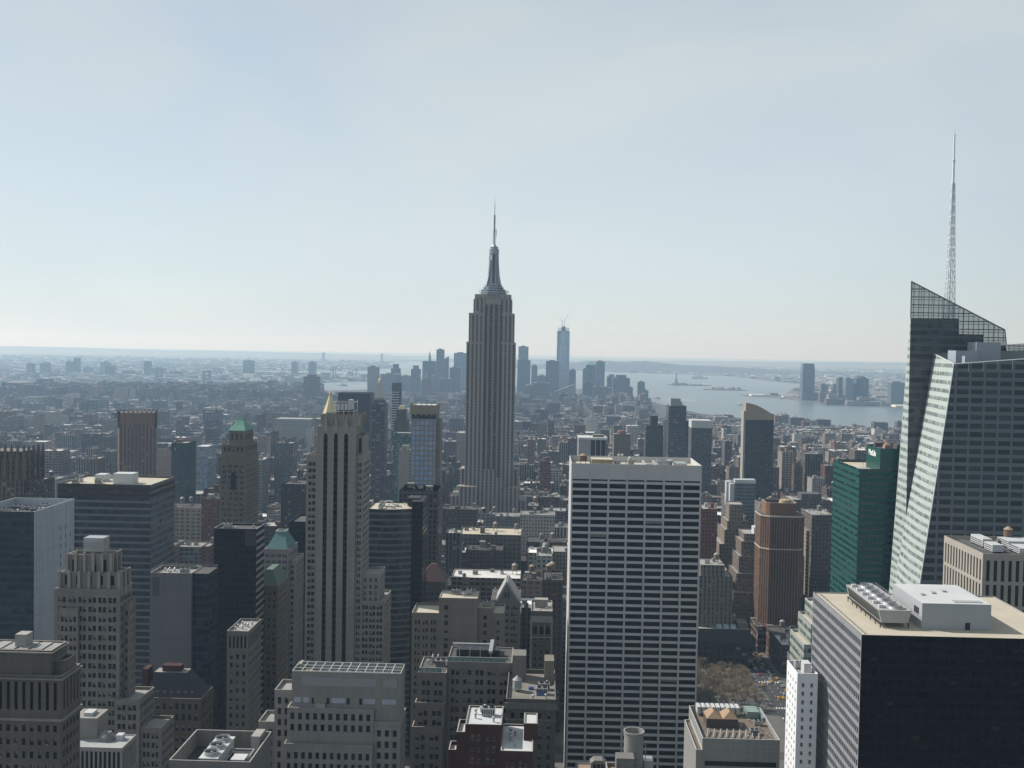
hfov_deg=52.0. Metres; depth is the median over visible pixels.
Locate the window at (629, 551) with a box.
[626,549,642,553]
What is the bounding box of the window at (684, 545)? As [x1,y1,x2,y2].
[682,543,697,547]
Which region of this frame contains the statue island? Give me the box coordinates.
[666,384,710,385]
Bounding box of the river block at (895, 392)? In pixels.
[887,381,904,405]
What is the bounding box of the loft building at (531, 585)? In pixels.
[520,564,541,597]
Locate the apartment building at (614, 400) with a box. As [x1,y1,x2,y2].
[611,395,617,406]
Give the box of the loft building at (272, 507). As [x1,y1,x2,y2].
[267,502,280,517]
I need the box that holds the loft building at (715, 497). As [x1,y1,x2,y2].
[712,495,720,501]
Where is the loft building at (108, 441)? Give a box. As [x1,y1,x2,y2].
[99,432,116,450]
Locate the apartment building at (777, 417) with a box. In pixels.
[774,413,781,422]
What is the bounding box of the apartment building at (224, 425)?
[222,423,230,429]
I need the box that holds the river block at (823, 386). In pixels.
[819,383,827,391]
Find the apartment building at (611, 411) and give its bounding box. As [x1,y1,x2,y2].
[608,406,614,414]
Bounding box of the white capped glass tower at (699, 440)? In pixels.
[688,419,711,492]
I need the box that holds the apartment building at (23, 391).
[18,386,28,397]
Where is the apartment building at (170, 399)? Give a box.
[168,394,173,404]
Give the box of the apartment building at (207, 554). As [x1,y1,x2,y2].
[201,537,213,566]
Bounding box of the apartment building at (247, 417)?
[244,412,251,423]
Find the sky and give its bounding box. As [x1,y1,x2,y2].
[0,0,1023,361]
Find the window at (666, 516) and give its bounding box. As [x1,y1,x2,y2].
[664,514,680,518]
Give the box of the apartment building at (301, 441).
[298,438,303,448]
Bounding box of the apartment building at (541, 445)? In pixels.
[537,435,545,454]
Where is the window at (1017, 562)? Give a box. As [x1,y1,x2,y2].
[1015,561,1018,581]
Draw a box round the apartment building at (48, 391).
[43,388,54,395]
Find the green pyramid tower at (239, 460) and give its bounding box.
[219,416,259,524]
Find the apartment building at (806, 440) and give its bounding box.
[799,435,816,445]
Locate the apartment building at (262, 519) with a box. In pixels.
[258,513,274,523]
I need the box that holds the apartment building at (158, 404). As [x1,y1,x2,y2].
[152,398,167,409]
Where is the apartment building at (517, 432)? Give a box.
[514,430,526,435]
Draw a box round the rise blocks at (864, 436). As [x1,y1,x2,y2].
[0,378,901,681]
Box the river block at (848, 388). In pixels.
[842,377,853,399]
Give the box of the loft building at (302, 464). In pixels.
[297,459,305,468]
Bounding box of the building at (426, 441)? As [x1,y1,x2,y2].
[410,403,442,484]
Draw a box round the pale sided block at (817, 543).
[801,505,831,610]
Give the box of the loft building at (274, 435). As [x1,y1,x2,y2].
[271,429,278,455]
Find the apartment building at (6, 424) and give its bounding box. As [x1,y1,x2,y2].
[0,417,11,431]
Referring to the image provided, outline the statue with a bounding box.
[672,373,679,384]
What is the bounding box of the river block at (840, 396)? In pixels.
[837,394,844,398]
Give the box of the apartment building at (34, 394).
[29,393,39,395]
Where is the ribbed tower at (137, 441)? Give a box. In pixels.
[117,409,157,475]
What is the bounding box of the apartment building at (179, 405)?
[176,400,182,411]
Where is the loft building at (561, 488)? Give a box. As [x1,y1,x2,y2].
[559,483,564,494]
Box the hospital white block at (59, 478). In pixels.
[49,470,68,497]
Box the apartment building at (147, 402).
[141,399,151,405]
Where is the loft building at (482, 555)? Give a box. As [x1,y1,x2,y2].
[466,540,503,569]
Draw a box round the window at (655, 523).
[646,521,661,525]
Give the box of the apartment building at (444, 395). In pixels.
[441,392,447,400]
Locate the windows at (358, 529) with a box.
[356,463,381,660]
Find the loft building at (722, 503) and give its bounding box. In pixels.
[721,493,724,514]
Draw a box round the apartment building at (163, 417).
[154,408,169,426]
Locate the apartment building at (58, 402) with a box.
[55,397,62,409]
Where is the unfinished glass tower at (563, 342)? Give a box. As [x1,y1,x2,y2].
[556,315,569,389]
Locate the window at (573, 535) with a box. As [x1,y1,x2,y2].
[572,534,587,537]
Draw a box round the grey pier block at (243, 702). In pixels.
[226,618,260,730]
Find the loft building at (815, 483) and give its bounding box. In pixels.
[807,475,824,493]
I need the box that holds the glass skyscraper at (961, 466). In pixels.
[889,130,1023,593]
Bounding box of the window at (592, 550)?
[590,548,605,552]
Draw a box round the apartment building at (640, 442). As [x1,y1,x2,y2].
[637,435,643,453]
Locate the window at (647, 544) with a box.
[645,542,660,546]
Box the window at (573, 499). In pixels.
[572,497,588,501]
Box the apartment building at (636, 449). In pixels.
[632,445,639,453]
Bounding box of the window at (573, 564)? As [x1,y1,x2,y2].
[571,562,587,566]
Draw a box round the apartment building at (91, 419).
[83,412,97,426]
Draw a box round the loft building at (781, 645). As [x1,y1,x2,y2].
[773,631,789,674]
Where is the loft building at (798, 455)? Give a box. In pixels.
[797,450,814,461]
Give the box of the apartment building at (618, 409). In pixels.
[615,404,621,414]
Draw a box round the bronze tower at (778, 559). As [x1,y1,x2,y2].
[748,499,804,651]
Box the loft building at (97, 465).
[90,455,105,474]
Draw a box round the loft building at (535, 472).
[533,469,537,480]
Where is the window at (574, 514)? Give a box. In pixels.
[572,512,588,516]
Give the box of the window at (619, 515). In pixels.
[609,513,624,517]
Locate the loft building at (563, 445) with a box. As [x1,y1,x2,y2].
[559,437,567,462]
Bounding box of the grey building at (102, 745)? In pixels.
[80,709,135,767]
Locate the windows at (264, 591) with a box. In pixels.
[263,591,264,712]
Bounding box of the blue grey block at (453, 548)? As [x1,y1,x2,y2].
[445,528,462,576]
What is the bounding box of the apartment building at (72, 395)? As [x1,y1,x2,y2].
[66,393,79,402]
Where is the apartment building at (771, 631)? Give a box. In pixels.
[766,619,797,662]
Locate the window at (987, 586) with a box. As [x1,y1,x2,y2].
[986,585,988,595]
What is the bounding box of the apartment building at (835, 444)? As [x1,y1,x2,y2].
[831,440,839,448]
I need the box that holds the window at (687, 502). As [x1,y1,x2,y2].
[683,500,698,504]
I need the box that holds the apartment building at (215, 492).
[208,488,219,494]
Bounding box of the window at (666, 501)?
[664,499,680,503]
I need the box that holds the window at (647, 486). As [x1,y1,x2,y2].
[646,485,662,489]
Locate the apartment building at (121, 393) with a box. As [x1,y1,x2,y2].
[114,387,127,399]
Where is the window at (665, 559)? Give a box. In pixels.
[663,557,679,561]
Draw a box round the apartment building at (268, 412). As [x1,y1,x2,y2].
[264,407,274,420]
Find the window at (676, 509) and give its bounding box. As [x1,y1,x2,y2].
[664,507,680,511]
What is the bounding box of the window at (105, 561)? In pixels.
[104,560,106,570]
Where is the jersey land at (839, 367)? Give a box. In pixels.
[516,358,905,407]
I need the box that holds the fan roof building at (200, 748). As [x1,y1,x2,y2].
[169,729,271,767]
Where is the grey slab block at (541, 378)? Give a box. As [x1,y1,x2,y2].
[537,375,545,382]
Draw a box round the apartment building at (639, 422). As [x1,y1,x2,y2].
[636,418,642,431]
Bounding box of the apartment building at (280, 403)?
[278,401,291,408]
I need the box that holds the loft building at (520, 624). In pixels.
[520,603,521,648]
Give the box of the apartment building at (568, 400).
[565,396,576,407]
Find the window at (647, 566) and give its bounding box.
[645,564,660,568]
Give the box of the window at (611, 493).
[609,491,625,495]
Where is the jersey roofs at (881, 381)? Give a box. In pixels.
[531,362,905,406]
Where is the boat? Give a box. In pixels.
[690,374,707,378]
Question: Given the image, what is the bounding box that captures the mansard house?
[575,756,605,767]
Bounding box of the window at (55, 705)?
[54,683,56,709]
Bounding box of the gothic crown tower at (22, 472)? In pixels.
[0,443,54,501]
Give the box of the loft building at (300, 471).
[297,468,305,478]
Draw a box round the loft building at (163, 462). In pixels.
[157,445,170,475]
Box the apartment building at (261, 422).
[256,411,265,434]
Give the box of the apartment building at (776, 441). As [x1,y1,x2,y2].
[773,437,780,446]
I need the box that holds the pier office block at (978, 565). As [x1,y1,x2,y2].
[943,526,1023,611]
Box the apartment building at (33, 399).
[27,396,42,402]
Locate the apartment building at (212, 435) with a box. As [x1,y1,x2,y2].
[205,426,219,443]
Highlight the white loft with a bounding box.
[536,541,551,572]
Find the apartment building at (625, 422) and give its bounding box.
[619,418,634,427]
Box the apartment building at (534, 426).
[531,422,537,430]
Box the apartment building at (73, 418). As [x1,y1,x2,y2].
[69,413,82,421]
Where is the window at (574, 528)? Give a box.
[572,526,587,530]
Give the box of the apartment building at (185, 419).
[177,416,188,425]
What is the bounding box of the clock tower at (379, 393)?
[375,378,384,399]
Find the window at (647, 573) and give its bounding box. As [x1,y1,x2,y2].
[644,571,660,575]
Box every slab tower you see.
[303,374,320,399]
[367,366,379,395]
[525,384,532,394]
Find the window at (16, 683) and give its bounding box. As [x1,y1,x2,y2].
[15,682,17,708]
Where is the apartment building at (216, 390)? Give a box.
[214,388,222,395]
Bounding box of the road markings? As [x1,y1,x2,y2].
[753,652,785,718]
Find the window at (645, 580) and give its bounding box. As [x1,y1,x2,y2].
[644,578,660,582]
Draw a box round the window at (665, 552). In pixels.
[663,550,679,554]
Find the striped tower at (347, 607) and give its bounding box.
[304,399,390,662]
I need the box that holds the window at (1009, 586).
[1007,585,1010,603]
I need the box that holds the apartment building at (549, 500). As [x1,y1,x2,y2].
[543,492,559,507]
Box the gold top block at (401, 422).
[394,405,409,431]
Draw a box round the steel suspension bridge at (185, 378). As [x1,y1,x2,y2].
[137,368,231,383]
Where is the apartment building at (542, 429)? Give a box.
[538,420,546,443]
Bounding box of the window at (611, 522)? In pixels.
[609,520,624,524]
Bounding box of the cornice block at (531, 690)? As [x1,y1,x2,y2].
[504,649,557,767]
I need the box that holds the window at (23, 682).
[23,682,24,708]
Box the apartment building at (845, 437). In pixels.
[839,431,852,441]
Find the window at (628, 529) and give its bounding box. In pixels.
[627,528,642,531]
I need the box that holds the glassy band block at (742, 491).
[724,478,755,528]
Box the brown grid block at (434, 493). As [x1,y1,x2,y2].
[399,482,443,567]
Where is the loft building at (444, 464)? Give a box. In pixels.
[442,462,450,467]
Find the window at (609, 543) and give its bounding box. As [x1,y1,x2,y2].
[608,542,624,546]
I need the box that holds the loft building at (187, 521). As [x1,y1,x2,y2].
[174,496,200,541]
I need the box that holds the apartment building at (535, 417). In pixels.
[531,411,539,422]
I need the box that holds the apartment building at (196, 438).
[191,434,200,444]
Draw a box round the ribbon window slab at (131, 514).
[57,472,174,685]
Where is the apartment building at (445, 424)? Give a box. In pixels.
[443,421,447,427]
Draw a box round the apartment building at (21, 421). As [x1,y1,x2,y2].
[16,415,23,431]
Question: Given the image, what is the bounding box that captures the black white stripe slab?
[577,434,606,455]
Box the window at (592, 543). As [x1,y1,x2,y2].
[590,541,605,545]
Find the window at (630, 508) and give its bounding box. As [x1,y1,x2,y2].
[627,506,643,510]
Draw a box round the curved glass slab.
[369,495,427,755]
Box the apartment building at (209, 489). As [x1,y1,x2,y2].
[203,485,219,497]
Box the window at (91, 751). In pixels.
[91,751,92,767]
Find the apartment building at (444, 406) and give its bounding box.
[436,401,448,411]
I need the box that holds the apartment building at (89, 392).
[87,387,92,397]
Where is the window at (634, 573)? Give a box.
[626,571,641,575]
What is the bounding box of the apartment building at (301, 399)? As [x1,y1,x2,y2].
[297,396,305,404]
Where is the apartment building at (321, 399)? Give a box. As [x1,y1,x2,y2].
[312,395,324,405]
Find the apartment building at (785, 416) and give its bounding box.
[780,412,788,422]
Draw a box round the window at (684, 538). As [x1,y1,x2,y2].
[682,536,698,540]
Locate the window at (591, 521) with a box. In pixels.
[590,520,606,523]
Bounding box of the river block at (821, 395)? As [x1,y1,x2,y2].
[818,391,827,401]
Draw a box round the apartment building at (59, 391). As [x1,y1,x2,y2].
[56,386,62,395]
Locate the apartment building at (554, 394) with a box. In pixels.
[551,390,558,399]
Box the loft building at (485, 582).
[451,563,520,599]
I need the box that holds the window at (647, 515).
[646,514,661,517]
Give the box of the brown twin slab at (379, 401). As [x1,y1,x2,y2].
[374,399,385,402]
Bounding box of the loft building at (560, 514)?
[542,506,565,522]
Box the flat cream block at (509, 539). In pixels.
[462,520,521,569]
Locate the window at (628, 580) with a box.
[626,578,641,582]
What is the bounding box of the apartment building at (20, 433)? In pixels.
[9,430,26,435]
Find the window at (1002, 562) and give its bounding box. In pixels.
[1001,561,1003,581]
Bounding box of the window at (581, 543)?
[572,541,587,545]
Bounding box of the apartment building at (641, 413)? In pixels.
[638,408,645,418]
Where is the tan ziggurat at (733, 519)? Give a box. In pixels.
[716,501,749,568]
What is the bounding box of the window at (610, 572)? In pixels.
[608,570,623,574]
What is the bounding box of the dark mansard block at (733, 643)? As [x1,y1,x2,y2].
[697,613,753,668]
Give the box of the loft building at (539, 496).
[527,489,542,509]
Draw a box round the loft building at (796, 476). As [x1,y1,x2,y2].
[791,462,802,490]
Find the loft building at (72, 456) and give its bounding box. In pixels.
[70,452,75,472]
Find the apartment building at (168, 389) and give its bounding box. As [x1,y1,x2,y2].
[161,387,172,394]
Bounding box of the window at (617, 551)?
[608,549,624,553]
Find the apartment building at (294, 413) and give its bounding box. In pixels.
[285,410,298,416]
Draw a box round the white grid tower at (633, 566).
[564,453,701,767]
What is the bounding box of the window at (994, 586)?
[993,585,995,596]
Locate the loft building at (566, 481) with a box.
[561,475,568,496]
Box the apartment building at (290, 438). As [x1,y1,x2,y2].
[281,435,296,440]
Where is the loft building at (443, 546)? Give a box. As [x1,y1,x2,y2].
[442,539,444,556]
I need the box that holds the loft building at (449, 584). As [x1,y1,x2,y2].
[447,576,450,589]
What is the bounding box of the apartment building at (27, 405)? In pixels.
[22,401,32,409]
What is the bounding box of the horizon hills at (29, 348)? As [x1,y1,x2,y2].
[0,346,428,357]
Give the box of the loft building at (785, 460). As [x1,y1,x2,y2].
[777,446,793,490]
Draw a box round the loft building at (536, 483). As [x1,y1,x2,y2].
[533,476,553,490]
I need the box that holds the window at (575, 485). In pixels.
[573,483,588,487]
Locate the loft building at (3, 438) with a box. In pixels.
[0,431,7,447]
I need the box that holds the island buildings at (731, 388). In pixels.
[421,379,740,389]
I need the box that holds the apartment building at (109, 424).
[101,416,117,435]
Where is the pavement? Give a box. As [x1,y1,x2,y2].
[405,652,786,767]
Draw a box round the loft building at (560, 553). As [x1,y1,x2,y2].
[552,545,567,585]
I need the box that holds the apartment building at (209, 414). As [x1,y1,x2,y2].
[204,409,214,429]
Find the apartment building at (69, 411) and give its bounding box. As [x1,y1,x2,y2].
[66,407,73,415]
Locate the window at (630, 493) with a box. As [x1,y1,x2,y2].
[628,491,643,495]
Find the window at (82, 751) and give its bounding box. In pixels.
[82,751,83,767]
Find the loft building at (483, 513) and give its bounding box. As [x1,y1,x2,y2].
[478,507,490,526]
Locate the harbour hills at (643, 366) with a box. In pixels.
[516,361,905,375]
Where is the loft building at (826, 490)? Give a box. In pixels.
[821,481,832,497]
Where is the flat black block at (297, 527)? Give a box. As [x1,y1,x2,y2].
[289,514,305,659]
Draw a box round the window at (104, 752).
[104,752,105,767]
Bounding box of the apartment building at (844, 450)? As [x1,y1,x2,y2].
[827,448,847,454]
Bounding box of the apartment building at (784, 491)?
[777,488,806,498]
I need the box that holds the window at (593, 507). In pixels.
[591,505,606,509]
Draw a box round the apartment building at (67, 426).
[59,422,74,430]
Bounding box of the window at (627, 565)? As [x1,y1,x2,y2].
[626,564,642,568]
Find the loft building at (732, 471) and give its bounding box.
[726,461,738,479]
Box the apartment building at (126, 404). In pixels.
[123,399,129,407]
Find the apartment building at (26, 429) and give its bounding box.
[20,425,30,431]
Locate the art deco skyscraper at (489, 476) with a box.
[450,212,526,512]
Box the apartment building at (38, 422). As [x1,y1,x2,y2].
[34,412,43,432]
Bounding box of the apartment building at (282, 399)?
[279,397,292,407]
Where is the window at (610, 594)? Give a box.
[607,592,623,596]
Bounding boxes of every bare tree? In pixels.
[696,689,704,703]
[697,656,707,666]
[697,662,704,676]
[697,669,713,686]
[697,683,703,702]
[699,678,714,696]
[701,674,712,681]
[703,684,718,694]
[704,663,715,670]
[704,685,714,702]
[708,678,723,693]
[709,670,719,679]
[712,677,725,696]
[715,665,724,676]
[715,666,731,673]
[715,686,726,701]
[717,678,731,692]
[719,672,728,686]
[720,692,731,702]
[726,686,735,702]
[728,671,745,684]
[729,669,741,678]
[729,693,741,703]
[730,675,740,694]
[733,682,745,692]
[733,684,750,703]
[734,664,745,675]
[737,666,749,674]
[737,688,752,705]
[738,671,751,687]
[742,678,756,698]
[750,686,763,702]
[752,693,765,704]
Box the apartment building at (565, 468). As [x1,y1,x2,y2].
[562,462,568,478]
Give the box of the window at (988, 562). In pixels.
[986,560,989,580]
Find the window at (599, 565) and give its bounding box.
[589,563,605,567]
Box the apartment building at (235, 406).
[230,403,238,411]
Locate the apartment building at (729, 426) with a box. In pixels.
[720,423,731,433]
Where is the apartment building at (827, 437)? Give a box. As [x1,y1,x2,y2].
[822,432,835,445]
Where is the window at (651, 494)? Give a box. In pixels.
[646,492,662,496]
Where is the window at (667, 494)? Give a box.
[665,492,680,496]
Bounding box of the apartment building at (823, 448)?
[811,446,828,450]
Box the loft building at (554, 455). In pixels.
[549,446,558,465]
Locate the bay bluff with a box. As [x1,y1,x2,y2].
[391,359,548,362]
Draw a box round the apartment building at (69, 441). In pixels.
[60,433,78,449]
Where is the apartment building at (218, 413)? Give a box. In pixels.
[202,407,222,426]
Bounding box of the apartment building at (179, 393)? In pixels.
[176,389,182,397]
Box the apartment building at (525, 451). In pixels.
[523,445,527,458]
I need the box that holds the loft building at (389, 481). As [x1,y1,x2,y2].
[387,470,391,499]
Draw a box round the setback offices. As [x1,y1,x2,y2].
[789,598,812,662]
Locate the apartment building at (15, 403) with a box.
[10,397,21,408]
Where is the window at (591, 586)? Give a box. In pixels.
[589,584,604,588]
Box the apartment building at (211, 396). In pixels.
[207,392,216,401]
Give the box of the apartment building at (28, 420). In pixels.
[22,415,33,427]
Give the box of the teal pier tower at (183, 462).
[171,438,195,502]
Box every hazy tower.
[26,363,34,372]
[40,362,50,372]
[65,361,73,372]
[73,357,80,372]
[83,367,93,372]
[100,361,111,369]
[105,365,115,375]
[123,370,133,373]
[144,361,151,374]
[152,367,166,374]
[170,371,182,373]
[243,360,254,373]
[291,361,298,375]
[308,361,316,373]
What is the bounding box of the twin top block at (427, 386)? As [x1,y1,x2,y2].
[422,378,433,395]
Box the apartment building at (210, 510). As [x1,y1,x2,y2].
[201,493,219,541]
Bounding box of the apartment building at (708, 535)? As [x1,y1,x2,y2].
[700,503,716,558]
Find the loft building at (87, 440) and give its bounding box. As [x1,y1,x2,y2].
[81,429,94,452]
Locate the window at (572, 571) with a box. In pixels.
[571,570,586,573]
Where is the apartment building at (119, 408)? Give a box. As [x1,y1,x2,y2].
[115,406,130,411]
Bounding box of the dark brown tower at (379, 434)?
[370,403,387,501]
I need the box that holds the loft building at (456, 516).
[442,503,477,538]
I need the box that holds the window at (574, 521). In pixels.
[572,519,587,523]
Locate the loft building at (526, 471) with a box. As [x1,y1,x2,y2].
[519,462,533,481]
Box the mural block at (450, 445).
[444,438,456,461]
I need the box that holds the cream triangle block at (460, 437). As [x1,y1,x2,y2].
[456,430,464,465]
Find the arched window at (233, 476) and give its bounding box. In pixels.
[231,472,235,489]
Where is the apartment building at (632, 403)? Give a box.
[624,401,636,410]
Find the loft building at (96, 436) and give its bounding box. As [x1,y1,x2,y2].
[93,432,112,446]
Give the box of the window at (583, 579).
[571,577,586,581]
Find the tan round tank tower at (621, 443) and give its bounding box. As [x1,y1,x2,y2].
[612,430,630,456]
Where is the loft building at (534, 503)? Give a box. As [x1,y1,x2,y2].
[528,496,538,509]
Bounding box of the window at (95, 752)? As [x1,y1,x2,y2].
[95,752,96,767]
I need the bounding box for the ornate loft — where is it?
[529,597,552,668]
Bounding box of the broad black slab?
[338,392,373,461]
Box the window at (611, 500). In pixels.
[609,498,625,502]
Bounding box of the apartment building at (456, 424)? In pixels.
[450,417,463,431]
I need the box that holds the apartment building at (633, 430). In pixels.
[626,423,639,444]
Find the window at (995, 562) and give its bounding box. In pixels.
[993,561,996,580]
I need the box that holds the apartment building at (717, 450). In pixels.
[711,444,721,457]
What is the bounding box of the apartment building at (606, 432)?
[599,426,609,442]
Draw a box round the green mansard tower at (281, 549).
[264,528,303,678]
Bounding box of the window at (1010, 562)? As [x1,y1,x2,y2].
[1008,561,1011,581]
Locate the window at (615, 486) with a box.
[609,484,625,488]
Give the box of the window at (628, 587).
[626,585,641,589]
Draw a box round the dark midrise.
[559,392,567,401]
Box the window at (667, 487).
[665,485,680,489]
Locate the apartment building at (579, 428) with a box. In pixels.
[574,422,585,436]
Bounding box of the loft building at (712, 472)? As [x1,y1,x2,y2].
[711,464,714,479]
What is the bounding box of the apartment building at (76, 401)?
[73,396,79,407]
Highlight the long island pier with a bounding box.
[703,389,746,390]
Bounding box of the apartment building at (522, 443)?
[518,437,535,453]
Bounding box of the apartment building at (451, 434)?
[445,431,455,439]
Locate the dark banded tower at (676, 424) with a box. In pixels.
[663,398,688,457]
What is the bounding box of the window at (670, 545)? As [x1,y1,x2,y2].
[663,543,679,547]
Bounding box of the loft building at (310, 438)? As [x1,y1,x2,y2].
[306,427,313,455]
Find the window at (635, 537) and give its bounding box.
[627,535,642,539]
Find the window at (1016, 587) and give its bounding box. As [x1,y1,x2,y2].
[1015,586,1017,605]
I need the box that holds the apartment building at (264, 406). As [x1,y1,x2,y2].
[262,403,269,410]
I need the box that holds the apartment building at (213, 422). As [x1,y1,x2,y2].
[206,418,221,435]
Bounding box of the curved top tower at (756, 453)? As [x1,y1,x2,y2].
[740,402,773,499]
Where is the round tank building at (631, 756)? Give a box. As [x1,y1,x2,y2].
[605,727,652,767]
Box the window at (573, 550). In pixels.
[571,548,587,552]
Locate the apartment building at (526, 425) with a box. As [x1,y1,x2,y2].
[521,420,530,430]
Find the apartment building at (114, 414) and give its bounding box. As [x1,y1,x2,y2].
[111,410,122,418]
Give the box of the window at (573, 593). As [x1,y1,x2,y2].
[571,591,586,595]
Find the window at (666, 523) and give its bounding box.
[664,521,679,525]
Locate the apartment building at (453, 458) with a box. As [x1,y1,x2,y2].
[449,453,456,486]
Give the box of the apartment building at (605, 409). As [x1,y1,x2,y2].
[603,405,607,414]
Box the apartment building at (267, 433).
[262,428,270,435]
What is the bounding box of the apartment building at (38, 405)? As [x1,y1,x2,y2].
[34,401,45,409]
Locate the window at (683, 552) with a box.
[682,550,697,554]
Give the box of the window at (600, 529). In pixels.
[590,527,606,531]
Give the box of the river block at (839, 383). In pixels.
[836,377,842,394]
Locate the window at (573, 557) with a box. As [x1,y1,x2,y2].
[571,555,587,559]
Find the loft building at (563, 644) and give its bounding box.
[561,586,566,702]
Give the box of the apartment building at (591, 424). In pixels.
[585,416,597,432]
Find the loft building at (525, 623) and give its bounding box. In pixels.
[521,598,534,668]
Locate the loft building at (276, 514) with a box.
[268,510,280,520]
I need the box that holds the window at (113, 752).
[113,752,114,767]
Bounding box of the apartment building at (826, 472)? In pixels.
[820,462,832,485]
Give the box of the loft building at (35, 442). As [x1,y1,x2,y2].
[25,437,51,454]
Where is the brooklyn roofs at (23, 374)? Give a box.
[0,354,409,384]
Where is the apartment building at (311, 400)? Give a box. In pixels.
[306,397,315,410]
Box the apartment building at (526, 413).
[523,408,529,417]
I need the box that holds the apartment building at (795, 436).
[792,431,810,440]
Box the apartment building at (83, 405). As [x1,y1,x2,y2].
[79,400,87,410]
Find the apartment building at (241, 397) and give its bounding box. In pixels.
[237,394,248,401]
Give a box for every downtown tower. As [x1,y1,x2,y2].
[381,373,401,392]
[391,364,400,373]
[401,375,410,391]
[411,365,420,391]
[422,352,435,378]
[431,375,435,391]
[436,349,444,392]
[440,377,451,392]
[444,357,448,377]
[449,366,461,392]
[454,352,465,389]
[517,359,530,393]
[518,346,528,359]
[531,365,537,384]
[546,360,558,391]
[569,368,575,392]
[582,368,587,388]
[582,381,592,396]
[586,361,595,385]
[593,385,601,397]
[595,361,604,386]
[602,386,610,395]
[607,374,615,393]
[612,375,629,394]
[629,386,632,397]
[637,381,644,395]
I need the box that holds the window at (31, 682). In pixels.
[31,682,32,708]
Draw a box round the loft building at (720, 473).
[715,463,724,479]
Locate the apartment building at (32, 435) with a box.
[26,430,43,440]
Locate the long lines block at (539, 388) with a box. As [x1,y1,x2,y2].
[533,382,549,398]
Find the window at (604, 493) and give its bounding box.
[591,491,606,495]
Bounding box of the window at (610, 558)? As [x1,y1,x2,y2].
[608,556,623,560]
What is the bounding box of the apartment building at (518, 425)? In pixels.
[515,420,522,429]
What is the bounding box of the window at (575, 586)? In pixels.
[571,584,586,588]
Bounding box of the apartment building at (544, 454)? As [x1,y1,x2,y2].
[540,450,547,458]
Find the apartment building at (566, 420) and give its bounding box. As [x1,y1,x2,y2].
[563,416,570,425]
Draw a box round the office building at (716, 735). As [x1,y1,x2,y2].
[683,703,779,767]
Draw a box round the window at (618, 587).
[607,585,623,589]
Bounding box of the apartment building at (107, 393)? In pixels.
[101,390,111,395]
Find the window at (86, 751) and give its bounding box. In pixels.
[86,751,87,767]
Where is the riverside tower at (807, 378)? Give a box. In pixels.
[799,363,817,400]
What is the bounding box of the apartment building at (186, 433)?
[179,429,192,436]
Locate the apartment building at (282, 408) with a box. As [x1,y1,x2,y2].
[278,405,288,411]
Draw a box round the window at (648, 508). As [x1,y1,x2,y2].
[646,506,661,510]
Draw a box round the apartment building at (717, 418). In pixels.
[713,415,727,422]
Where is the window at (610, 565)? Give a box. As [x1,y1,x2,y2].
[608,563,623,567]
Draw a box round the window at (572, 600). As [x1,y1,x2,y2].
[570,598,586,602]
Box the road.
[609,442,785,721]
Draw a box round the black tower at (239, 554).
[214,522,264,729]
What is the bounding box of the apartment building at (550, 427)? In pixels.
[548,419,553,439]
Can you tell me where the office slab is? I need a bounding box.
[811,582,1023,767]
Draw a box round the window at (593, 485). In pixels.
[591,483,607,487]
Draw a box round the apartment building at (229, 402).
[227,400,233,410]
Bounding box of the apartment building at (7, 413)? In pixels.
[0,409,15,419]
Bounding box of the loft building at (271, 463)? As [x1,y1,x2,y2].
[269,456,273,474]
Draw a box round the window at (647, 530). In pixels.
[645,528,661,532]
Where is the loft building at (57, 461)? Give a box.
[40,446,69,475]
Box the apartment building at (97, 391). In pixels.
[93,385,100,396]
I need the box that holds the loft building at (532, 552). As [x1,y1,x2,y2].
[527,542,552,572]
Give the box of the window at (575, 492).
[572,490,588,494]
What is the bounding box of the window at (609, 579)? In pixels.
[608,578,623,581]
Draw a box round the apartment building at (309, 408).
[305,402,313,414]
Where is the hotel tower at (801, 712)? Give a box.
[784,660,817,767]
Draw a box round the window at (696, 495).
[683,493,699,497]
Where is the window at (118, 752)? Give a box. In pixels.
[118,752,119,767]
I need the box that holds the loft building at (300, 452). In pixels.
[297,445,303,462]
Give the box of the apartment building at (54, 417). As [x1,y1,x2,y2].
[42,408,61,424]
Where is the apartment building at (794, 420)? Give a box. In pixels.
[788,415,803,425]
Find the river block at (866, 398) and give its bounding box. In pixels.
[857,396,874,400]
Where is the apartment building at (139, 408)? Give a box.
[133,404,145,410]
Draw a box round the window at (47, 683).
[47,683,48,709]
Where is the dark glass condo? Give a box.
[391,383,401,447]
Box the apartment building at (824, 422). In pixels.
[815,418,830,426]
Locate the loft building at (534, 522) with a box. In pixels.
[520,507,554,554]
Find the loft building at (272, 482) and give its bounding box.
[270,477,273,488]
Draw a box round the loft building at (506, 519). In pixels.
[490,506,519,527]
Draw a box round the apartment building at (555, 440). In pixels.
[552,433,561,445]
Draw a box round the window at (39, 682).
[39,682,40,708]
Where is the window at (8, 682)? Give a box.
[8,682,9,708]
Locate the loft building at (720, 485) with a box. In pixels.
[715,479,724,494]
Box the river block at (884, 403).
[880,401,889,405]
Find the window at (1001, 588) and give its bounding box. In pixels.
[1000,585,1003,600]
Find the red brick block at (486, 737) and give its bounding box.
[448,704,537,767]
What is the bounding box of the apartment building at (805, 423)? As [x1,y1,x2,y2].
[801,419,809,427]
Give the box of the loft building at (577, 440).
[576,433,587,455]
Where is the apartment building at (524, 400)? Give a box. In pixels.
[519,396,529,404]
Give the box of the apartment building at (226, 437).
[225,432,228,441]
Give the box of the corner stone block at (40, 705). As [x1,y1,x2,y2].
[0,631,82,767]
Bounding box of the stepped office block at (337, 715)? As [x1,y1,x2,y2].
[258,660,405,767]
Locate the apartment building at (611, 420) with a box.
[606,414,619,425]
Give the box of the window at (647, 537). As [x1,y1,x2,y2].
[645,535,661,539]
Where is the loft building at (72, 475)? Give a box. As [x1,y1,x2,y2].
[65,472,89,479]
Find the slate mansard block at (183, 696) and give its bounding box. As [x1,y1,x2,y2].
[142,663,212,753]

